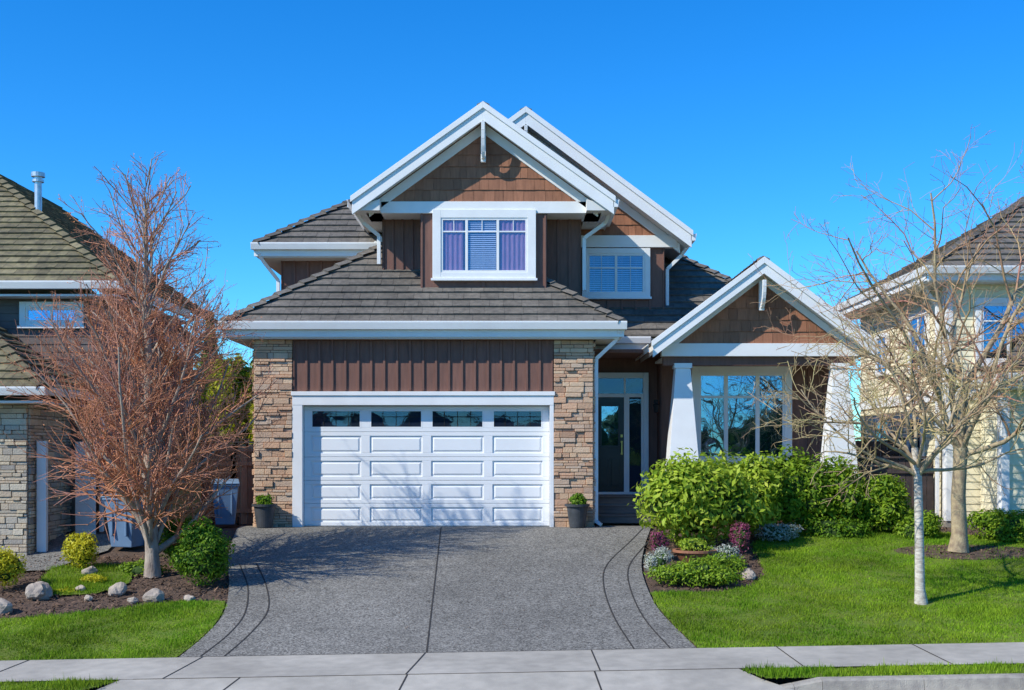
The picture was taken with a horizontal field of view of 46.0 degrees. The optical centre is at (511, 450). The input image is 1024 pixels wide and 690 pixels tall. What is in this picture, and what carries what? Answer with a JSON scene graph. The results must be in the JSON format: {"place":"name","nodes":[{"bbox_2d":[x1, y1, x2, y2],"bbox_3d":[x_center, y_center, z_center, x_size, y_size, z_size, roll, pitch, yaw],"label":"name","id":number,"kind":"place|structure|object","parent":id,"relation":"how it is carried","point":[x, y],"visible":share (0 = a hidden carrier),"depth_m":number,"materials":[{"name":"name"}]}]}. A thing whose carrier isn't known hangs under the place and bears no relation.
{"place":"outdoors","nodes":[
{"label":"outdoors","id":0,"kind":"place"},
{"bbox_2d":[0,674,117,689],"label":"verge grass","id":1,"kind":"structure","parent":0,"point":[58,684],"depth_m":14.39,"materials":[{"name":"green plant"}]},
{"bbox_2d":[16,534,110,570],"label":"neighbour driveway","id":2,"kind":"structure","parent":0,"point":[56,545],"depth_m":21.59,"materials":[{"name":"grey concrete"}]},
{"bbox_2d":[38,561,133,595],"bbox_3d":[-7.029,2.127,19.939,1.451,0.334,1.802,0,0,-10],"label":"lawn","id":3,"kind":"structure","parent":0,"point":[117,573],"depth_m":20.09,"materials":[{"name":"green plant"}]},
{"bbox_2d":[59,530,98,567],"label":"golden shrub","id":4,"kind":"object","parent":3,"relation":"on","point":[81,550],"visible":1,"depth_m":20.52,"materials":[{"name":"yellow plant"}]},
{"bbox_2d":[75,585,85,590],"bbox_3d":[-6.892,2.216,19.297,0.193,0.130,0.144,0,0,43],"label":"garden rock","id":5,"kind":"object","parent":3,"relation":"on","point":[80,587],"visible":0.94,"depth_m":19.25,"materials":[{"name":"grey stone"}]},
{"bbox_2d":[0,597,226,660],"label":"lawn","id":6,"kind":"structure","parent":0,"point":[122,640],"depth_m":17.03,"materials":[{"name":"green plant"}]},
{"bbox_2d":[179,526,695,656],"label":"driveway","id":7,"kind":"structure","parent":0,"point":[431,588],"depth_m":18.93,"materials":[{"name":"grey concrete"}]},
{"bbox_2d":[252,495,276,527],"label":"potted plant","id":8,"kind":"object","parent":7,"relation":"on","point":[264,508],"visible":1,"depth_m":23.56,"materials":[{"name":"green plant"}]},
{"bbox_2d":[252,340,595,526],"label":"stone pilasters","id":9,"kind":"object","parent":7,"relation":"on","point":[281,494],"visible":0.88,"depth_m":23.95,"materials":[{"name":"brown stone"}]},
{"bbox_2d":[565,493,589,527],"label":"potted plant","id":10,"kind":"object","parent":7,"relation":"on","point":[577,506],"visible":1,"depth_m":23.55,"materials":[{"name":"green plant"}]},
{"bbox_2d":[0,642,1023,681],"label":"sidewalk","id":11,"kind":"structure","parent":0,"point":[453,662],"depth_m":15.31,"materials":[{"name":"concrete"}]},
{"bbox_2d":[0,504,1023,689],"bbox_3d":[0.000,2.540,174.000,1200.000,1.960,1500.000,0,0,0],"label":"ground","id":12,"kind":"structure","parent":0,"point":[139,551],"depth_m":19.51,"materials":[{"name":"brown soil"}]},
{"bbox_2d":[0,598,12,615],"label":"garden rock","id":13,"kind":"object","parent":12,"relation":"on","point":[6,606],"visible":0.97,"depth_m":18.14,"materials":[{"name":"grey stone"}]},
{"bbox_2d":[0,404,71,555],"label":"stone wall","id":14,"kind":"structure","parent":12,"relation":"on","point":[18,468],"depth_m":21.49,"materials":[{"name":"grey stone"}]},
{"bbox_2d":[25,581,52,600],"bbox_3d":[-7.446,2.237,19.005,0.409,0.334,0.502,0,0,-19],"label":"garden rock","id":15,"kind":"object","parent":12,"relation":"on","point":[38,590],"visible":0.97,"depth_m":18.84,"materials":[{"name":"grey stone"}]},
{"bbox_2d":[0,396,98,550],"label":"walls","id":16,"kind":"structure","parent":12,"relation":"on","point":[76,439],"depth_m":22.84,"materials":[{"name":"stone"}]},
{"bbox_2d":[0,289,95,293],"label":"siding","id":17,"kind":"object","parent":16,"relation":"attached to","point":[34,291],"visible":0.01,"depth_m":27.97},
{"bbox_2d":[29,313,73,313],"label":"window interiors","id":18,"kind":"object","parent":16,"relation":"attached to","point":[49,313],"depth_m":23.49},
{"bbox_2d":[0,294,183,407],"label":"soffits","id":19,"kind":"object","parent":16,"relation":"on","point":[27,296],"visible":0.45,"depth_m":23.12,"materials":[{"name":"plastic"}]},
{"bbox_2d":[0,281,190,551],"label":"white trim","id":20,"kind":"structure","parent":16,"relation":"attached to","point":[42,486],"depth_m":22.94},
{"bbox_2d":[0,299,192,530],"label":"lap siding","id":21,"kind":"object","parent":16,"relation":"attached to","point":[9,312],"visible":0.05,"depth_m":23.49,"materials":[{"name":"wood"}]},
{"bbox_2d":[0,174,217,391],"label":"roof tiles","id":22,"kind":"object","parent":16,"relation":"on","point":[38,245],"visible":0.6,"depth_m":24.05,"materials":[{"name":"grey tile"}]},
{"bbox_2d":[31,171,44,210],"bbox_3d":[-10.050,-5.405,25.600,0.280,1.030,0.280,0,0,0],"label":"roof vent pipe","id":23,"kind":"object","parent":22,"relation":"on","point":[38,180],"visible":0.94,"depth_m":25.53,"materials":[{"name":"silver metal"}]},
{"bbox_2d":[55,585,76,592],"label":"groundcover plant","id":24,"kind":"object","parent":12,"relation":"on","point":[62,590],"visible":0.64,"depth_m":19.23,"materials":[{"name":"green plant"}]},
{"bbox_2d":[75,442,95,533],"bbox_3d":[-8.170,0.880,23.120,0.380,2.100,0.060,0,0,0],"label":"side garage door","id":25,"kind":"structure","parent":12,"relation":"on","point":[81,507],"depth_m":23.09,"materials":[{"name":"grey"}]},
{"bbox_2d":[84,595,92,601],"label":"garden rock","id":26,"kind":"object","parent":12,"relation":"on","point":[89,598],"visible":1,"depth_m":18.75,"materials":[{"name":"grey stone"}]},
{"bbox_2d":[81,566,97,574],"bbox_3d":[-7.103,2.037,20.303,0.260,0.195,0.228,0,0,-38],"label":"garden rock","id":27,"kind":"object","parent":12,"relation":"on","point":[90,570],"visible":0.74,"depth_m":20.22,"materials":[{"name":"grey stone"}]},
{"bbox_2d":[80,573,106,582],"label":"golden shrub","id":28,"kind":"object","parent":12,"relation":"on","point":[95,577],"visible":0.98,"depth_m":19.70,"materials":[{"name":"yellow plant"}]},
{"bbox_2d":[108,582,126,596],"bbox_3d":[-6.257,2.219,19.148,0.296,0.271,0.314,0,0,-36],"label":"garden rock","id":29,"kind":"object","parent":12,"relation":"on","point":[118,589],"visible":1,"depth_m":19.04,"materials":[{"name":"grey stone"}]},
{"bbox_2d":[101,491,144,546],"bbox_3d":[-6.991,1.269,22.036,0.633,1.059,0.807,0,0,14],"label":"wheelie bin","id":30,"kind":"object","parent":12,"relation":"on","point":[126,535],"visible":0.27,"depth_m":21.75,"materials":[{"name":"blue plastic"}]},
{"bbox_2d":[127,597,138,603],"bbox_3d":[-5.854,2.321,18.651,0.158,0.121,0.140,0,0,18],"label":"garden rock","id":31,"kind":"object","parent":12,"relation":"on","point":[132,600],"visible":0.97,"depth_m":18.61,"materials":[{"name":"grey stone"}]},
{"bbox_2d":[0,152,284,577],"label":"bare maple tree","id":32,"kind":"object","parent":12,"relation":"on","point":[172,371],"visible":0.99,"depth_m":19.93,"materials":[{"name":"brown plant"}]},
{"bbox_2d":[118,557,170,575],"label":"groundcover plant","id":33,"kind":"object","parent":12,"relation":"on","point":[135,567],"visible":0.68,"depth_m":20.27,"materials":[{"name":"green plant"}]},
{"bbox_2d":[142,588,164,602],"bbox_3d":[-5.556,2.268,18.762,0.338,0.266,0.286,0,0,21],"label":"garden rock","id":34,"kind":"object","parent":12,"relation":"on","point":[154,594],"visible":0.88,"depth_m":18.66,"materials":[{"name":"grey stone"}]},
{"bbox_2d":[158,516,205,565],"bbox_3d":[-5.554,1.566,20.722,1.078,0.886,0.853,0,0,-12],"label":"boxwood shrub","id":35,"kind":"object","parent":12,"relation":"on","point":[168,534],"visible":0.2,"depth_m":20.44,"materials":[{"name":"green plant"}]},
{"bbox_2d":[170,440,201,520],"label":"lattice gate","id":36,"kind":"structure","parent":12,"relation":"on","point":[194,502],"depth_m":24.98,"materials":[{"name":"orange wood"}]},
{"bbox_2d":[183,595,195,600],"bbox_3d":[-5.006,2.301,18.702,0.194,0.131,0.146,0,0,25],"label":"garden rock","id":37,"kind":"object","parent":12,"relation":"on","point":[188,597],"visible":0.86,"depth_m":18.66,"materials":[{"name":"grey stone"}]},
{"bbox_2d":[132,445,253,524],"bbox_3d":[-6.527,0.735,25.325,2.863,1.690,0.412,0,0,-11],"label":"cedar fence","id":38,"kind":"object","parent":12,"relation":"on","point":[243,510],"visible":0.15,"depth_m":25.59,"materials":[{"name":"wood"}]},
{"bbox_2d":[193,363,207,437],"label":"cedar hedge","id":39,"kind":"object","parent":12,"relation":"on","point":[202,396],"visible":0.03,"depth_m":37.17,"materials":[{"name":"green plant"}]},
{"bbox_2d":[169,515,235,585],"bbox_3d":[-4.969,1.614,19.435,0.953,1.153,0.898,0,0,-38],"label":"boxwood shrub","id":40,"kind":"object","parent":12,"relation":"on","point":[203,551],"visible":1,"depth_m":19.29,"materials":[{"name":"green plant"}]},
{"bbox_2d":[200,312,219,394],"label":"conifer tree","id":41,"kind":"object","parent":12,"relation":"on","point":[211,363],"visible":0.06,"depth_m":43.80,"materials":[{"name":"green plant"}]},
{"bbox_2d":[212,479,239,524],"bbox_3d":[-5.787,1.054,24.382,0.569,0.953,0.726,0,0,-12],"label":"wheelie bin","id":42,"kind":"object","parent":12,"relation":"on","point":[228,515],"visible":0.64,"depth_m":24.11,"materials":[{"name":"blue plastic"}]},
{"bbox_2d":[205,353,253,443],"bbox_3d":[-8.553,-0.770,36.965,1.861,4.416,1.547,0,0,0],"label":"cedar hedge","id":43,"kind":"object","parent":12,"relation":"on","point":[244,374],"visible":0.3,"depth_m":36.64,"materials":[{"name":"green plant"}]},
{"bbox_2d":[206,438,253,508],"bbox_3d":[-6.900,0.635,29.770,0.120,1.890,6.460,0,0,0],"label":"cedar fence","id":44,"kind":"object","parent":12,"relation":"on","point":[244,445],"visible":0.15,"depth_m":30.74,"materials":[{"name":"brown wood"}]},
{"bbox_2d":[248,403,254,443],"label":"cedar hedge","id":45,"kind":"object","parent":12,"relation":"on","point":[251,413],"visible":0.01,"depth_m":36.16,"materials":[{"name":"green plant"}]},
{"bbox_2d":[97,669,792,689],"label":"driveway apron","id":46,"kind":"object","parent":12,"relation":"on","point":[715,679],"visible":1,"depth_m":14.37,"materials":[{"name":"concrete"}]},
{"bbox_2d":[0,527,1023,649],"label":"mulch chips","id":47,"kind":"object","parent":12,"relation":"on","point":[99,607],"visible":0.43,"depth_m":19.47,"materials":[{"name":"brown wood"}]},
{"bbox_2d":[0,546,27,588],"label":"golden shrub","id":48,"kind":"object","parent":47,"relation":"on","point":[11,567],"visible":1,"depth_m":19.30,"materials":[{"name":"yellow plant"}]},
{"bbox_2d":[643,546,673,571],"bbox_3d":[2.463,1.814,20.237,0.549,0.454,0.704,0,0,0],"label":"white alyssum","id":49,"kind":"object","parent":47,"relation":"on","point":[660,557],"visible":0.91,"depth_m":20.06,"materials":[{"name":"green plant"}]},
{"bbox_2d":[672,538,717,562],"bbox_3d":[3.100,1.711,20.450,0.760,0.493,0.760,0,0,0],"label":"terracotta planter","id":50,"kind":"object","parent":47,"relation":"on","point":[688,548],"visible":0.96,"depth_m":20.28,"materials":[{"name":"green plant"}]},
{"bbox_2d":[282,214,828,525],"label":"walls","id":51,"kind":"structure","parent":12,"relation":"on","point":[616,361],"depth_m":26.02,"materials":[{"name":"brown wood"}]},
{"bbox_2d":[255,340,592,526],"bbox_3d":[-1.755,-0.335,23.988,6.710,3.730,0.019,0,0,0],"label":"stone mortar","id":52,"kind":"object","parent":51,"relation":"attached to","point":[575,442],"visible":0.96,"depth_m":23.98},
{"bbox_2d":[312,220,781,491],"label":"window interiors","id":53,"kind":"object","parent":51,"relation":"attached to","point":[615,385],"depth_m":25.99,"materials":[{"name":"blue glass"}]},
{"bbox_2d":[443,220,524,269],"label":"window curtains","id":54,"kind":"object","parent":53,"relation":"attached to","point":[512,251],"depth_m":24.78,"materials":[{"name":"purple fabric"}]},
{"bbox_2d":[468,220,642,291],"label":"window blinds","id":55,"kind":"object","parent":53,"relation":"attached to","point":[481,261],"depth_m":26.58,"materials":[{"name":"plastic"}]},
{"bbox_2d":[218,101,879,526],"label":"white trim","id":56,"kind":"structure","parent":51,"relation":"attached to","point":[684,429],"depth_m":24.44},
{"bbox_2d":[304,406,548,525],"bbox_3d":[-1.705,0.315,24.174,4.910,2.430,0.052,0,0,0],"label":"garage door","id":57,"kind":"structure","parent":56,"relation":"in","point":[426,474],"depth_m":24.15,"materials":[{"name":"white metal"}]},
{"bbox_2d":[311,410,541,427],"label":"garage door window frames","id":58,"kind":"structure","parent":57,"relation":"attached to","point":[431,418],"depth_m":24.15,"materials":[{"name":"white plastic"}]},
{"bbox_2d":[312,411,540,426],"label":"garage window muntins","id":59,"kind":"object","parent":58,"relation":"attached to","point":[409,416],"visible":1,"depth_m":24.15,"materials":[{"name":"black plastic"}]},
{"bbox_2d":[219,102,769,347],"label":"roof tiles","id":60,"kind":"object","parent":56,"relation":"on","point":[363,286],"visible":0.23,"depth_m":24.63,"materials":[{"name":"grey tile"}]},
{"bbox_2d":[598,397,623,491],"bbox_3d":[2.150,-0.130,26.549,0.620,2.080,0.062,0,0,0],"label":"entry door","id":61,"kind":"structure","parent":56,"relation":"on","point":[610,439],"depth_m":26.54,"materials":[{"name":"paint"}]},
{"bbox_2d":[377,123,848,342],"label":"gable shingles","id":62,"kind":"object","parent":56,"relation":"on","point":[500,174],"visible":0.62,"depth_m":24.78,"materials":[{"name":"brown wood"}]},
{"bbox_2d":[227,122,870,363],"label":"soffits","id":63,"kind":"object","parent":51,"relation":"on","point":[374,207],"visible":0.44,"depth_m":24.76,"materials":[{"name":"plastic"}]},
{"bbox_2d":[281,213,853,471],"bbox_3d":[0.950,-1.970,25.584,12.300,5.800,3.252,0,0,0],"label":"board and batten","id":64,"kind":"object","parent":51,"relation":"attached to","point":[423,365],"visible":0.62,"depth_m":23.99,"materials":[{"name":"brown wood"}]},
{"bbox_2d":[653,400,658,412],"bbox_3d":[3.090,-0.945,25.902,0.160,0.290,0.196,0,0,0],"label":"wall lantern","id":65,"kind":"object","parent":51,"relation":"attached to","point":[656,407],"depth_m":25.84,"materials":[{"name":"metal"}]},
{"bbox_2d":[598,494,656,522],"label":"porch floor steps","id":66,"kind":"structure","parent":12,"relation":"on","point":[616,513],"depth_m":24.95,"materials":[{"name":"grey concrete"}]},
{"bbox_2d":[649,529,669,551],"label":"pink heather","id":67,"kind":"object","parent":12,"relation":"on","point":[657,538],"visible":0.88,"depth_m":20.88,"materials":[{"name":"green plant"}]},
{"bbox_2d":[644,555,746,587],"bbox_3d":[2.941,1.942,19.380,1.676,0.516,0.912,0,0,0],"label":"juniper","id":68,"kind":"object","parent":12,"relation":"on","point":[696,572],"visible":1,"depth_m":19.20,"materials":[{"name":"green plant"}]},
{"bbox_2d":[628,447,770,546],"bbox_3d":[3.347,0.866,21.596,2.402,1.865,1.761,0,0,23],"label":"rhododendron","id":69,"kind":"object","parent":12,"relation":"on","point":[688,497],"visible":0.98,"depth_m":21.27,"materials":[{"name":"green plant"}]},
{"bbox_2d":[697,552,747,575],"bbox_3d":[3.410,1.892,19.825,0.902,0.457,0.713,0,0,0],"label":"juniper","id":70,"kind":"object","parent":12,"relation":"on","point":[737,560],"visible":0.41,"depth_m":19.69,"materials":[{"name":"green plant"}]},
{"bbox_2d":[709,543,743,559],"bbox_3d":[3.520,1.781,20.451,0.801,0.430,0.584,0,0,-29],"label":"white alyssum","id":71,"kind":"object","parent":12,"relation":"on","point":[727,550],"visible":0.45,"depth_m":20.41,"materials":[{"name":"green plant"}]},
{"bbox_2d":[729,521,750,552],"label":"pink heather","id":72,"kind":"object","parent":12,"relation":"on","point":[740,536],"visible":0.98,"depth_m":20.92,"materials":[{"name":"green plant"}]},
{"bbox_2d":[709,449,784,535],"bbox_3d":[4.343,0.811,22.776,1.721,1.694,1.272,0,0,0],"label":"rhododendron","id":73,"kind":"object","parent":12,"relation":"on","point":[759,470],"visible":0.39,"depth_m":22.49,"materials":[{"name":"green plant"}]},
{"bbox_2d":[740,568,755,580],"bbox_3d":[3.860,2.042,19.683,0.243,0.249,0.289,0,0,-26],"label":"garden rock","id":74,"kind":"object","parent":12,"relation":"on","point":[750,574],"visible":0.8,"depth_m":19.60,"materials":[{"name":"grey stone"}]},
{"bbox_2d":[754,444,838,530],"bbox_3d":[5.289,0.742,23.267,1.929,1.738,1.282,0,0,0],"label":"laurel shrub","id":75,"kind":"object","parent":12,"relation":"on","point":[802,499],"visible":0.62,"depth_m":22.89,"materials":[{"name":"green plant"}]},
{"bbox_2d":[804,455,871,524],"bbox_3d":[6.299,0.848,23.305,1.457,1.538,1.280,0,0,32],"label":"laurel shrub","id":76,"kind":"object","parent":12,"relation":"on","point":[846,508],"visible":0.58,"depth_m":22.99,"materials":[{"name":"green plant"}]},
{"bbox_2d":[855,434,905,496],"bbox_3d":[7.950,0.610,26.800,1.600,1.940,0.120,0,0,0],"label":"dark fence","id":77,"kind":"object","parent":12,"relation":"on","point":[881,447],"visible":0.06,"depth_m":26.79,"materials":[{"name":"brown wood"}]},
{"bbox_2d":[856,452,934,525],"bbox_3d":[7.875,0.810,24.900,1.650,1.540,0.120,0,0,0],"label":"dark fence","id":78,"kind":"object","parent":12,"relation":"on","point":[930,487],"visible":0.21,"depth_m":24.89,"materials":[{"name":"wood"}]},
{"bbox_2d":[781,673,1023,689],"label":"street kerb","id":79,"kind":"structure","parent":12,"relation":"on","point":[1010,681],"depth_m":13.97,"materials":[{"name":"concrete"}]},
{"bbox_2d":[935,517,972,526],"bbox_3d":[14.400,1.535,26.960,11.200,0.390,7.280,0,0,0],"label":"foundation","id":80,"kind":"object","parent":12,"relation":"on","point":[946,523],"visible":0.1,"depth_m":24.46,"materials":[{"name":"concrete"}]},
{"bbox_2d":[0,0,1023,440],"label":"sky","id":81,"kind":"structure","parent":0,"point":[732,117],"materials":[{"name":"blue"}]},
{"bbox_2d":[650,529,1023,647],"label":"lawn","id":82,"kind":"structure","parent":0,"point":[863,623],"depth_m":18.05,"materials":[{"name":"green plant"}]},
{"bbox_2d":[754,522,803,541],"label":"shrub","id":83,"kind":"object","parent":82,"relation":"on","point":[779,532],"visible":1,"depth_m":22.34,"materials":[{"name":"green plant"}]},
{"bbox_2d":[798,515,875,537],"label":"green shrub","id":84,"kind":"object","parent":82,"relation":"on","point":[829,527],"visible":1,"depth_m":22.74,"materials":[{"name":"green plant"}]},
{"bbox_2d":[743,288,1023,604],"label":"young cherry tree","id":85,"kind":"object","parent":82,"relation":"on","point":[916,470],"visible":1,"depth_m":17.97,"materials":[{"name":"beige plant"}]},
{"bbox_2d":[856,472,913,531],"bbox_3d":[7.167,1.013,23.356,1.206,1.205,1.101,0,0,29],"label":"laurel shrub","id":86,"kind":"object","parent":82,"relation":"on","point":[887,507],"visible":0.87,"depth_m":23.03,"materials":[{"name":"green plant"}]},
{"bbox_2d":[892,509,943,539],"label":"hedge","id":87,"kind":"object","parent":82,"relation":"on","point":[931,526],"visible":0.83,"depth_m":22.56,"materials":[{"name":"green plant"}]},
{"bbox_2d":[894,545,1023,559],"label":"tree bed mulch","id":88,"kind":"object","parent":82,"relation":"on","point":[975,556],"visible":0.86,"depth_m":21.40,"materials":[{"name":"brown soil"}]},
{"bbox_2d":[748,124,1023,552],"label":"cherry tree","id":89,"kind":"object","parent":88,"relation":"on","point":[958,542],"visible":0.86,"depth_m":21.56,"materials":[{"name":"beige plant"}]},
{"bbox_2d":[967,508,1023,542],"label":"hedge","id":90,"kind":"object","parent":82,"relation":"on","point":[997,524],"visible":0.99,"depth_m":22.32,"materials":[{"name":"green plant"}]},
{"bbox_2d":[742,659,1023,678],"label":"verge grass","id":91,"kind":"structure","parent":0,"point":[772,671],"depth_m":14.34,"materials":[{"name":"green plant"}]},
{"bbox_2d":[876,306,1023,452],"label":"window interiors","id":92,"kind":"object","parent":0,"point":[991,310],"depth_m":24.46,"materials":[{"name":"blue glass"}]},
{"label":"walls","id":93,"kind":"object","parent":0,"visible":0},
{"bbox_2d":[833,265,1023,520],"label":"white trim","id":94,"kind":"structure","parent":93,"relation":"attached to","point":[1003,473],"depth_m":24.42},
{"bbox_2d":[847,196,1023,372],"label":"roof tiles","id":95,"kind":"object","parent":94,"relation":"on","point":[1010,260],"visible":0.61,"depth_m":25.08,"materials":[{"name":"tile"}]},
{"bbox_2d":[846,281,1023,392],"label":"soffits","id":96,"kind":"object","parent":93,"relation":"on","point":[926,283],"visible":0.46,"depth_m":25.11,"materials":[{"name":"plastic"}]},
{"bbox_2d":[860,284,1023,518],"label":"lap siding","id":97,"kind":"object","parent":93,"relation":"attached to","point":[981,491],"visible":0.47,"depth_m":24.49,"materials":[{"name":"beige wood"}]}
]}

